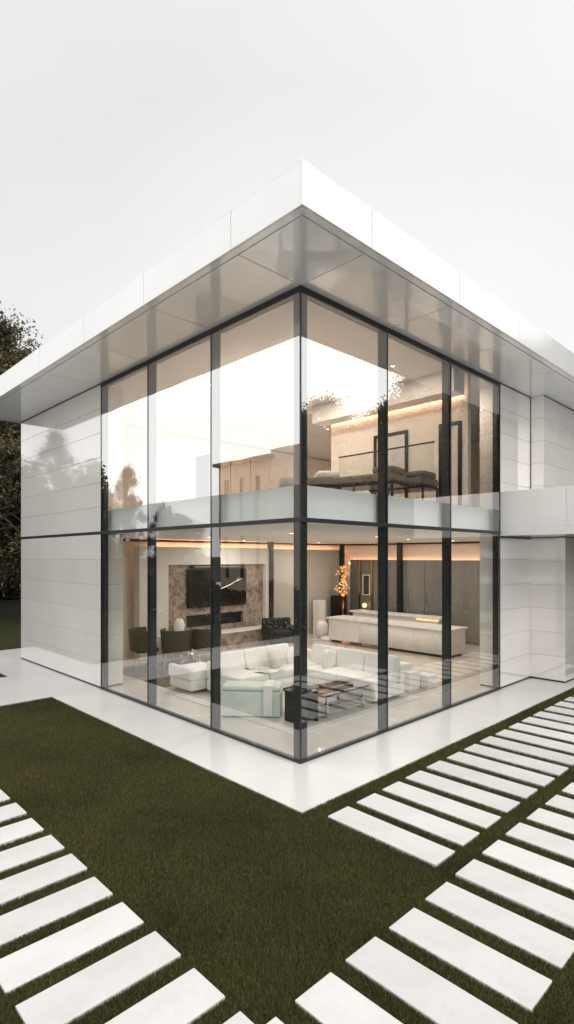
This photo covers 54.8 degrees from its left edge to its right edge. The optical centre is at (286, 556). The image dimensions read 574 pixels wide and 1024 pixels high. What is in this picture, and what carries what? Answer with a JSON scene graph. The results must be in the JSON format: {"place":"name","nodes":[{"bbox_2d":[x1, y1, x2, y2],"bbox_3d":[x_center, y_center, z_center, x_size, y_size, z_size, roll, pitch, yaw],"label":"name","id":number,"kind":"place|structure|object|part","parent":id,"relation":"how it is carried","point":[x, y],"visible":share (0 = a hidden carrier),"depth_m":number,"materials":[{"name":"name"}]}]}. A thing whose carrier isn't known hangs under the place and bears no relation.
{"place":"outdoors","nodes":[
{"label":"outdoors","id":0,"kind":"place"},
{"bbox_2d":[174,618,184,630],"bbox_3d":[-3.023,1.974,15.515,0.310,0.470,0.310,0,0,-44],"label":"vase","id":1,"kind":"object","parent":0,"point":[179,624],"visible":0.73,"depth_m":15.40,"materials":[{"name":"white ceramic"}]},
{"bbox_2d":[195,454,286,497],"bbox_3d":[-1.163,-1.601,14.879,2.700,1.899,0.605,0,0,-44],"label":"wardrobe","id":2,"kind":"object","parent":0,"point":[238,475],"visible":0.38,"depth_m":14.35,"materials":[{"name":"white paint"}]},
{"bbox_3d":[-1.689,-1.600,13.961,0.645,1.880,0.023,0,0,-44],"label":"door","id":3,"kind":"part","parent":2,"relation":"part of","materials":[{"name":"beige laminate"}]},
{"bbox_3d":[-1.209,-1.600,14.428,0.645,1.880,0.023,0,0,-44],"label":"door","id":4,"kind":"part","parent":2,"relation":"part of","materials":[{"name":"beige laminate"}]},
{"bbox_3d":[-0.729,-1.600,14.895,0.645,1.880,0.023,0,0,-44],"label":"door","id":5,"kind":"part","parent":2,"relation":"part of","materials":[{"name":"beige laminate"}]},
{"bbox_3d":[-0.248,-1.600,15.363,0.645,1.880,0.023,0,0,-44],"label":"door","id":6,"kind":"part","parent":2,"relation":"part of","materials":[{"name":"beige laminate"}]},
{"bbox_2d":[0,648,573,813],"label":"terrace","id":7,"kind":"structure","parent":0,"point":[303,787],"depth_m":8.52,"materials":[{"name":"concrete"}]},
{"bbox_2d":[0,615,573,1023],"bbox_3d":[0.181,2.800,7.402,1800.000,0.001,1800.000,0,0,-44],"label":"ground","id":8,"kind":"structure","parent":0,"point":[10,632],"depth_m":5.17,"materials":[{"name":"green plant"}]},
{"bbox_2d":[0,789,9,801],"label":"stepping stone","id":9,"kind":"object","parent":8,"relation":"on","point":[4,797],"visible":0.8,"depth_m":6.34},
{"bbox_2d":[0,467,20,600],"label":"hedge","id":10,"kind":"object","parent":8,"relation":"on","point":[10,518],"visible":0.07,"depth_m":26.92,"materials":[{"name":"green plant"}]},
{"bbox_2d":[0,600,20,615],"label":"garden wall","id":11,"kind":"structure","parent":8,"relation":"on","point":[10,607],"depth_m":26.17,"materials":[{"name":"grey concrete"}]},
{"bbox_2d":[0,437,20,600],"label":"tree","id":12,"kind":"object","parent":8,"relation":"on","point":[10,593],"visible":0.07,"depth_m":26.57,"materials":[{"name":"green plant"}]},
{"bbox_2d":[0,803,26,822],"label":"stepping stone","id":13,"kind":"object","parent":8,"relation":"on","point":[10,811],"visible":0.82,"depth_m":5.97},
{"bbox_2d":[0,301,42,596],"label":"tree","id":14,"kind":"object","parent":8,"relation":"on","point":[10,447],"visible":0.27,"depth_m":24.37,"materials":[{"name":"green plant"}]},
{"bbox_2d":[0,818,43,845],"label":"stepping stone","id":15,"kind":"object","parent":8,"relation":"on","point":[18,830],"visible":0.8,"depth_m":5.58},
{"bbox_2d":[0,835,64,872],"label":"stepping stone","id":16,"kind":"object","parent":8,"relation":"on","point":[25,853],"visible":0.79,"depth_m":5.19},
{"bbox_2d":[0,853,86,905],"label":"stepping stone","id":17,"kind":"object","parent":8,"relation":"on","point":[21,884],"visible":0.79,"depth_m":4.76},
{"bbox_2d":[0,877,112,946],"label":"stepping stone","id":18,"kind":"object","parent":8,"relation":"on","point":[31,917],"visible":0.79,"depth_m":4.35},
{"bbox_2d":[0,902,143,994],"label":"stepping stone","id":19,"kind":"object","parent":8,"relation":"on","point":[33,961],"visible":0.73,"depth_m":3.92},
{"bbox_2d":[15,931,180,1023],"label":"stepping stone","id":20,"kind":"object","parent":8,"relation":"on","point":[79,993],"visible":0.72,"depth_m":3.58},
{"bbox_2d":[105,968,224,1023],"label":"stepping stone","id":21,"kind":"object","parent":8,"relation":"on","point":[191,996],"visible":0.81,"depth_m":3.42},
{"bbox_2d":[223,1011,253,1023],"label":"stepping stone","id":22,"kind":"object","parent":8,"relation":"on","point":[239,1017],"visible":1,"depth_m":3.30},
{"bbox_2d":[267,1017,283,1023],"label":"stepping stone","id":23,"kind":"object","parent":8,"relation":"on","point":[275,1020],"visible":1,"depth_m":3.29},
{"bbox_2d":[0,158,573,763],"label":"modern house","id":24,"kind":"structure","parent":8,"relation":"on","point":[302,320],"depth_m":10.56,"materials":[{"name":"white tile"}]},
{"bbox_2d":[123,655,209,686],"bbox_3d":[-2.420,2.756,13.590,2.900,0.013,2.500,0,0,-44],"label":"rug","id":25,"kind":"object","parent":24,"relation":"on","point":[163,679],"visible":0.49,"depth_m":13.23,"materials":[{"name":"beige carpet"}]},
{"bbox_2d":[128,627,158,672],"bbox_3d":[-3.462,2.244,13.294,0.671,1.014,0.781,0,0,-29],"label":"dining chair","id":26,"kind":"object","parent":25,"relation":"on","point":[138,640],"visible":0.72,"depth_m":12.99,"materials":[{"name":"brown leather"}]},
{"bbox_2d":[160,628,192,672],"bbox_3d":[-2.648,2.244,13.185,0.781,1.014,0.671,0,0,11],"label":"dining chair","id":27,"kind":"object","parent":25,"relation":"on","point":[176,642],"visible":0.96,"depth_m":12.94,"materials":[{"name":"brown leather"}]},
{"bbox_2d":[157,630,222,663],"bbox_3d":[-2.514,2.380,14.476,1.900,0.739,1.100,0,0,-44],"label":"dining table","id":28,"kind":"object","parent":25,"relation":"on","point":[191,655],"visible":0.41,"depth_m":14.38,"materials":[{"name":"clear glass"}]},
{"bbox_2d":[190,627,221,662],"bbox_3d":[-1.973,2.244,13.534,0.781,1.014,0.671,0,0,-24],"label":"dining chair","id":29,"kind":"object","parent":25,"relation":"on","point":[201,641],"visible":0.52,"depth_m":13.23,"materials":[{"name":"brown leather"}]},
{"bbox_2d":[162,564,268,657],"bbox_3d":[-2.019,1.504,16.575,3.877,2.521,0.760,0,0,-44],"label":"fireplace","id":30,"kind":"object","parent":24,"relation":"on","point":[241,625],"visible":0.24,"depth_m":16.72,"materials":[{"name":"brown stone"}]},
{"bbox_2d":[187,568,245,608],"bbox_3d":[-2.085,0.940,16.760,2.200,1.140,0.093,0,0,-44],"label":"television","id":31,"kind":"object","parent":30,"relation":"attached to","point":[233,586],"visible":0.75,"depth_m":16.82,"materials":[{"name":"black paint"}]},
{"bbox_2d":[190,565,243,567],"bbox_3d":[-2.086,0.307,16.761,2.000,0.075,0.094,0,0,-44],"label":"soundbar","id":32,"kind":"object","parent":30,"relation":"attached to","point":[231,566],"visible":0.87,"depth_m":16.90,"materials":[{"name":"black paint"}]},
{"bbox_2d":[262,617,293,644],"bbox_3d":[-0.224,2.338,16.940,0.929,0.856,0.855,0,0,-19],"label":"armchair","id":33,"kind":"object","parent":24,"relation":"on","point":[279,630],"visible":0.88,"depth_m":16.71,"materials":[{"name":"black fabric"}]},
{"bbox_2d":[173,687,420,734],"bbox_3d":[0.177,2.756,10.920,3.400,0.015,3.550,0,0,-44],"label":"rug","id":34,"kind":"object","parent":24,"relation":"on","point":[340,713],"visible":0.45,"depth_m":9.81,"materials":[{"name":"beige carpet"}]},
{"bbox_2d":[221,680,282,716],"bbox_3d":[-0.608,2.472,9.666,1.040,0.536,0.480,0,0,4],"label":"armchair","id":35,"kind":"object","parent":34,"relation":"on","point":[254,698],"visible":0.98,"depth_m":9.46,"materials":[{"name":"green fabric"}]},
{"bbox_2d":[169,643,404,701],"bbox_3d":[-0.074,2.304,11.185,3.030,0.772,3.780,0,0,-44],"label":"corner sofa","id":36,"kind":"object","parent":34,"relation":"on","point":[360,666],"visible":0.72,"depth_m":11.14,"materials":[{"name":"white fabric"}]},
{"bbox_2d":[245,665,281,673],"bbox_3d":[-0.497,2.299,11.290,0.649,0.061,0.720,0,0,-44],"label":"throw blanket","id":37,"kind":"object","parent":36,"relation":"on","point":[265,668],"visible":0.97,"depth_m":11.23,"materials":[{"name":"beige fabric"}]},
{"bbox_2d":[268,649,283,667],"bbox_3d":[-0.228,2.140,11.580,0.242,0.433,0.470,0,0,20],"label":"throw pillow","id":38,"kind":"object","parent":36,"relation":"on","point":[275,658],"visible":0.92,"depth_m":11.42,"materials":[{"name":"fabric"}]},
{"bbox_2d":[286,646,293,663],"bbox_3d":[0.209,2.150,11.963,0.460,0.416,0.232,0,0,-5],"label":"throw pillow","id":39,"kind":"object","parent":36,"relation":"on","point":[290,655],"visible":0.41,"depth_m":11.89,"materials":[{"name":"white fabric"}]},
{"bbox_2d":[321,649,336,667],"bbox_3d":[0.890,2.170,11.578,0.160,0.468,0.491,0,0,38],"label":"throw pillow","id":40,"kind":"object","parent":36,"relation":"on","point":[329,659],"visible":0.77,"depth_m":11.45,"materials":[{"name":"white fabric"}]},
{"bbox_2d":[284,688,318,722],"bbox_3d":[0.242,2.489,9.246,0.400,0.517,0.440,0,0,-44],"label":"side table","id":41,"kind":"object","parent":34,"relation":"on","point":[312,704],"visible":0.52,"depth_m":9.21,"materials":[{"name":"black paint"}]},
{"bbox_2d":[291,684,311,690],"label":"books","id":42,"kind":"object","parent":41,"relation":"on","point":[309,687],"visible":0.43,"depth_m":9.20,"materials":[{"name":"paper"}]},
{"bbox_2d":[311,679,369,718],"bbox_3d":[0.832,2.542,9.945,1.240,0.405,0.700,0,0,-44],"label":"coffee table","id":43,"kind":"object","parent":34,"relation":"on","point":[327,698],"visible":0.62,"depth_m":9.85,"materials":[{"name":"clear glass"}]},
{"bbox_2d":[319,680,352,689],"bbox_3d":[0.889,2.320,10.008,0.550,0.039,0.350,0,0,-44],"label":"tray","id":44,"kind":"object","parent":43,"relation":"on","point":[335,685],"visible":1,"depth_m":10.00,"materials":[{"name":"black paint"}]},
{"bbox_2d":[278,471,341,489],"bbox_3d":[0.444,-1.169,11.075,1.240,1.035,0.720,0,0,-4],"label":"daybed","id":45,"kind":"object","parent":24,"relation":"on","point":[326,479],"visible":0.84,"depth_m":10.76,"materials":[{"name":"grey fabric"}]},
{"bbox_2d":[313,600,325,633],"bbox_3d":[1.148,2.157,19.711,0.350,1.214,0.300,0,0,-44],"label":"pedestal","id":46,"kind":"object","parent":24,"relation":"on","point":[319,610],"visible":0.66,"depth_m":19.60,"materials":[{"name":"white stone"}]},
{"bbox_2d":[315,621,327,637],"bbox_3d":[1.190,2.484,18.915,0.450,0.560,0.450,0,0,-44],"label":"floor vase","id":47,"kind":"object","parent":24,"relation":"on","point":[321,628],"visible":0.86,"depth_m":18.75,"materials":[{"name":"white ceramic"}]},
{"bbox_2d":[319,636,331,640],"bbox_3d":[1.430,2.709,18.381,0.720,0.110,0.720,0,0,-44],"label":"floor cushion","id":48,"kind":"object","parent":24,"relation":"on","point":[324,638],"visible":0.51,"depth_m":18.16,"materials":[{"name":"white fabric"}]},
{"bbox_2d":[331,566,350,615],"bbox_3d":[1.951,1.531,20.080,0.684,2.464,0.791,0,0,-44],"label":"blossom tree","id":49,"kind":"object","parent":24,"relation":"on","point":[338,605],"visible":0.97,"depth_m":20.08,"materials":[{"name":"orange plant"}]},
{"bbox_2d":[350,560,372,615],"bbox_3d":[2.818,1.442,20.547,0.250,2.643,1.130,0,0,-44],"label":"display niche","id":50,"kind":"object","parent":24,"relation":"on","point":[361,582],"visible":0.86,"depth_m":20.50,"materials":[{"name":"beige laminate"}]},
{"bbox_2d":[337,641,388,654],"bbox_3d":[1.671,2.365,12.338,0.324,0.797,1.224,0,0,-44],"label":"console table","id":51,"kind":"object","parent":24,"relation":"on","point":[348,643],"visible":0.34,"depth_m":12.36,"materials":[{"name":"gold metal"}]},
{"bbox_2d":[336,465,408,497],"bbox_3d":[1.641,-1.169,10.705,1.240,1.035,0.720,0,0,36],"label":"daybed","id":52,"kind":"object","parent":24,"relation":"on","point":[397,478],"visible":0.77,"depth_m":10.45,"materials":[{"name":"black fabric"}]},
{"bbox_2d":[349,609,441,623],"bbox_3d":[3.591,2.317,18.181,0.600,0.893,3.500,0,0,-44],"label":"kitchen counter","id":53,"kind":"object","parent":24,"relation":"on","point":[431,619],"visible":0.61,"depth_m":17.82,"materials":[{"name":"white stone"}]},
{"bbox_2d":[326,615,467,657],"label":"kitchen island","id":54,"kind":"structure","parent":24,"relation":"on","point":[416,637],"depth_m":16.03,"materials":[{"name":"white stone"}]},
{"bbox_2d":[404,669,420,691],"bbox_3d":[2.443,2.567,11.624,0.430,0.393,0.600,0,0,-44],"label":"block table","id":55,"kind":"object","parent":24,"relation":"on","point":[412,680],"visible":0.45,"depth_m":11.37,"materials":[{"name":"white stone"}]},
{"bbox_2d":[400,661,411,670],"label":"books","id":56,"kind":"object","parent":55,"relation":"on","point":[408,666],"visible":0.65,"depth_m":11.52,"materials":[{"name":"white paper"}]},
{"bbox_2d":[373,560,479,645],"bbox_3d":[5.444,1.442,17.821,0.305,2.643,6.400,0,0,-44],"label":"kitchen cabinet","id":57,"kind":"object","parent":24,"relation":"on","point":[422,587],"visible":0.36,"depth_m":18.18,"materials":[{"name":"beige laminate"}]},
{"bbox_3d":[3.362,1.410,19.774,0.043,2.540,0.696,0,0,-44],"label":"door","id":58,"kind":"part","parent":57,"relation":"part of","materials":[{"name":"beige laminate"}]},
{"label":"door","id":59,"kind":"part","parent":57,"relation":"part of","materials":[{"name":"beige laminate"}]},
{"bbox_3d":[4.352,1.410,18.756,0.043,2.540,0.696,0,0,-44],"label":"door","id":60,"kind":"part","parent":57,"relation":"part of","materials":[{"name":"beige laminate"}]},
{"bbox_3d":[4.847,1.410,18.247,0.043,2.540,0.696,0,0,-44],"label":"door","id":61,"kind":"part","parent":57,"relation":"part of","materials":[{"name":"beige laminate"}]},
{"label":"door","id":62,"kind":"part","parent":57,"relation":"part of","materials":[{"name":"beige laminate"}]},
{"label":"door","id":63,"kind":"part","parent":57,"relation":"part of","materials":[{"name":"beige laminate"}]},
{"bbox_2d":[420,672,436,688],"bbox_3d":[2.893,2.627,11.748,0.350,0.273,0.450,0,0,-44],"label":"block table","id":64,"kind":"object","parent":24,"relation":"on","point":[427,680],"visible":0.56,"depth_m":11.58,"materials":[{"name":"white stone"}]},
{"bbox_2d":[295,972,402,1023],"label":"stepping stone","id":65,"kind":"object","parent":8,"relation":"on","point":[331,998],"visible":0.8,"depth_m":3.41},
{"bbox_2d":[328,806,454,866],"bbox_3d":[1.006,2.798,5.546,0.340,0.070,1.300,0,0,-44],"label":"stepping stone","id":66,"kind":"object","parent":8,"relation":"on","point":[414,845],"visible":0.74,"depth_m":5.46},
{"bbox_2d":[357,793,479,847],"bbox_3d":[1.357,2.801,5.892,0.340,0.070,1.300,0,0,-44],"label":"stepping stone","id":67,"kind":"object","parent":8,"relation":"on","point":[454,833],"visible":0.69,"depth_m":5.82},
{"bbox_2d":[345,937,517,1023],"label":"stepping stone","id":68,"kind":"object","parent":8,"relation":"on","point":[426,992],"visible":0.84,"depth_m":3.55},
{"bbox_2d":[382,781,500,829],"bbox_3d":[1.703,2.801,6.230,0.340,0.070,1.300,0,0,-44],"label":"stepping stone","id":69,"kind":"object","parent":8,"relation":"on","point":[473,816],"visible":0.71,"depth_m":6.15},
{"bbox_2d":[405,770,519,813],"bbox_3d":[2.053,2.800,6.580,0.340,0.070,1.300,0,0,-44],"label":"stepping stone","id":70,"kind":"object","parent":8,"relation":"on","point":[476,795],"visible":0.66,"depth_m":6.51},
{"bbox_2d":[389,908,551,1012],"bbox_3d":[1.246,2.800,3.870,0.340,0.070,1.050,0,0,-44],"label":"stepping stone","id":71,"kind":"object","parent":8,"relation":"on","point":[525,987],"visible":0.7,"depth_m":3.80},
{"bbox_2d":[426,761,537,798],"bbox_3d":[2.405,2.799,6.924,0.340,0.070,1.300,0,0,-44],"label":"stepping stone","id":72,"kind":"object","parent":8,"relation":"on","point":[496,783],"visible":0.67,"depth_m":6.86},
{"bbox_2d":[425,882,573,969],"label":"stepping stone","id":73,"kind":"object","parent":8,"relation":"on","point":[549,946],"visible":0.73,"depth_m":4.16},
{"bbox_2d":[447,752,554,786],"bbox_3d":[2.769,2.798,7.258,0.340,0.070,1.300,0,0,-44],"label":"stepping stone","id":74,"kind":"object","parent":8,"relation":"on","point":[526,776],"visible":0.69,"depth_m":7.18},
{"bbox_2d":[455,859,573,929],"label":"stepping stone","id":75,"kind":"object","parent":8,"relation":"on","point":[556,907],"visible":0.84,"depth_m":4.56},
{"bbox_2d":[464,744,567,775],"bbox_3d":[3.113,2.800,7.594,0.340,0.070,1.300,0,0,-44],"label":"stepping stone","id":76,"kind":"object","parent":8,"relation":"on","point":[531,763],"visible":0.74,"depth_m":7.54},
{"bbox_2d":[480,736,573,765],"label":"stepping stone","id":77,"kind":"object","parent":8,"relation":"on","point":[519,748],"visible":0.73,"depth_m":7.88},
{"bbox_2d":[482,840,573,890],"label":"stepping stone","id":78,"kind":"object","parent":8,"relation":"on","point":[548,869],"visible":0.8,"depth_m":4.98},
{"bbox_2d":[495,729,573,753],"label":"stepping stone","id":79,"kind":"object","parent":8,"relation":"on","point":[538,741],"visible":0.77,"depth_m":8.32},
{"bbox_2d":[505,822,573,859],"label":"stepping stone","id":80,"kind":"object","parent":8,"relation":"on","point":[544,840],"visible":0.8,"depth_m":5.40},
{"bbox_2d":[509,723,573,742],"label":"stepping stone","id":81,"kind":"object","parent":8,"relation":"on","point":[534,730],"visible":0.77,"depth_m":8.70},
{"bbox_2d":[522,717,573,732],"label":"stepping stone","id":82,"kind":"object","parent":8,"relation":"on","point":[550,724],"visible":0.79,"depth_m":9.10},
{"bbox_2d":[526,808,573,835],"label":"stepping stone","id":83,"kind":"object","parent":8,"relation":"on","point":[553,820],"visible":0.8,"depth_m":5.80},
{"bbox_2d":[533,711,573,724],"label":"stepping stone","id":84,"kind":"object","parent":8,"relation":"on","point":[556,717],"visible":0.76,"depth_m":9.50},
{"bbox_2d":[544,706,573,715],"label":"stepping stone","id":85,"kind":"object","parent":8,"relation":"on","point":[564,711],"visible":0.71,"depth_m":9.92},
{"bbox_2d":[545,795,573,813],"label":"stepping stone","id":86,"kind":"object","parent":8,"relation":"on","point":[561,803],"visible":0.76,"depth_m":6.20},
{"bbox_2d":[554,701,573,708],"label":"stepping stone","id":87,"kind":"object","parent":8,"relation":"on","point":[565,704],"visible":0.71,"depth_m":10.34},
{"bbox_2d":[562,783,573,794],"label":"stepping stone","id":88,"kind":"object","parent":8,"relation":"on","point":[569,788],"visible":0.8,"depth_m":6.57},
{"bbox_2d":[564,697,573,701],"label":"stepping stone","id":89,"kind":"object","parent":8,"relation":"on","point":[570,699],"visible":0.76,"depth_m":10.69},
{"bbox_2d":[0,0,573,470],"label":"sky","id":90,"kind":"structure","parent":0,"point":[129,128],"materials":[{"name":"white"}]},
{"bbox_2d":[369,472,410,495],"bbox_3d":[2.392,-1.169,11.296,1.240,1.035,0.720,0,0,41],"label":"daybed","id":91,"kind":"object","parent":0,"point":[399,490],"visible":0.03,"depth_m":11.16,"materials":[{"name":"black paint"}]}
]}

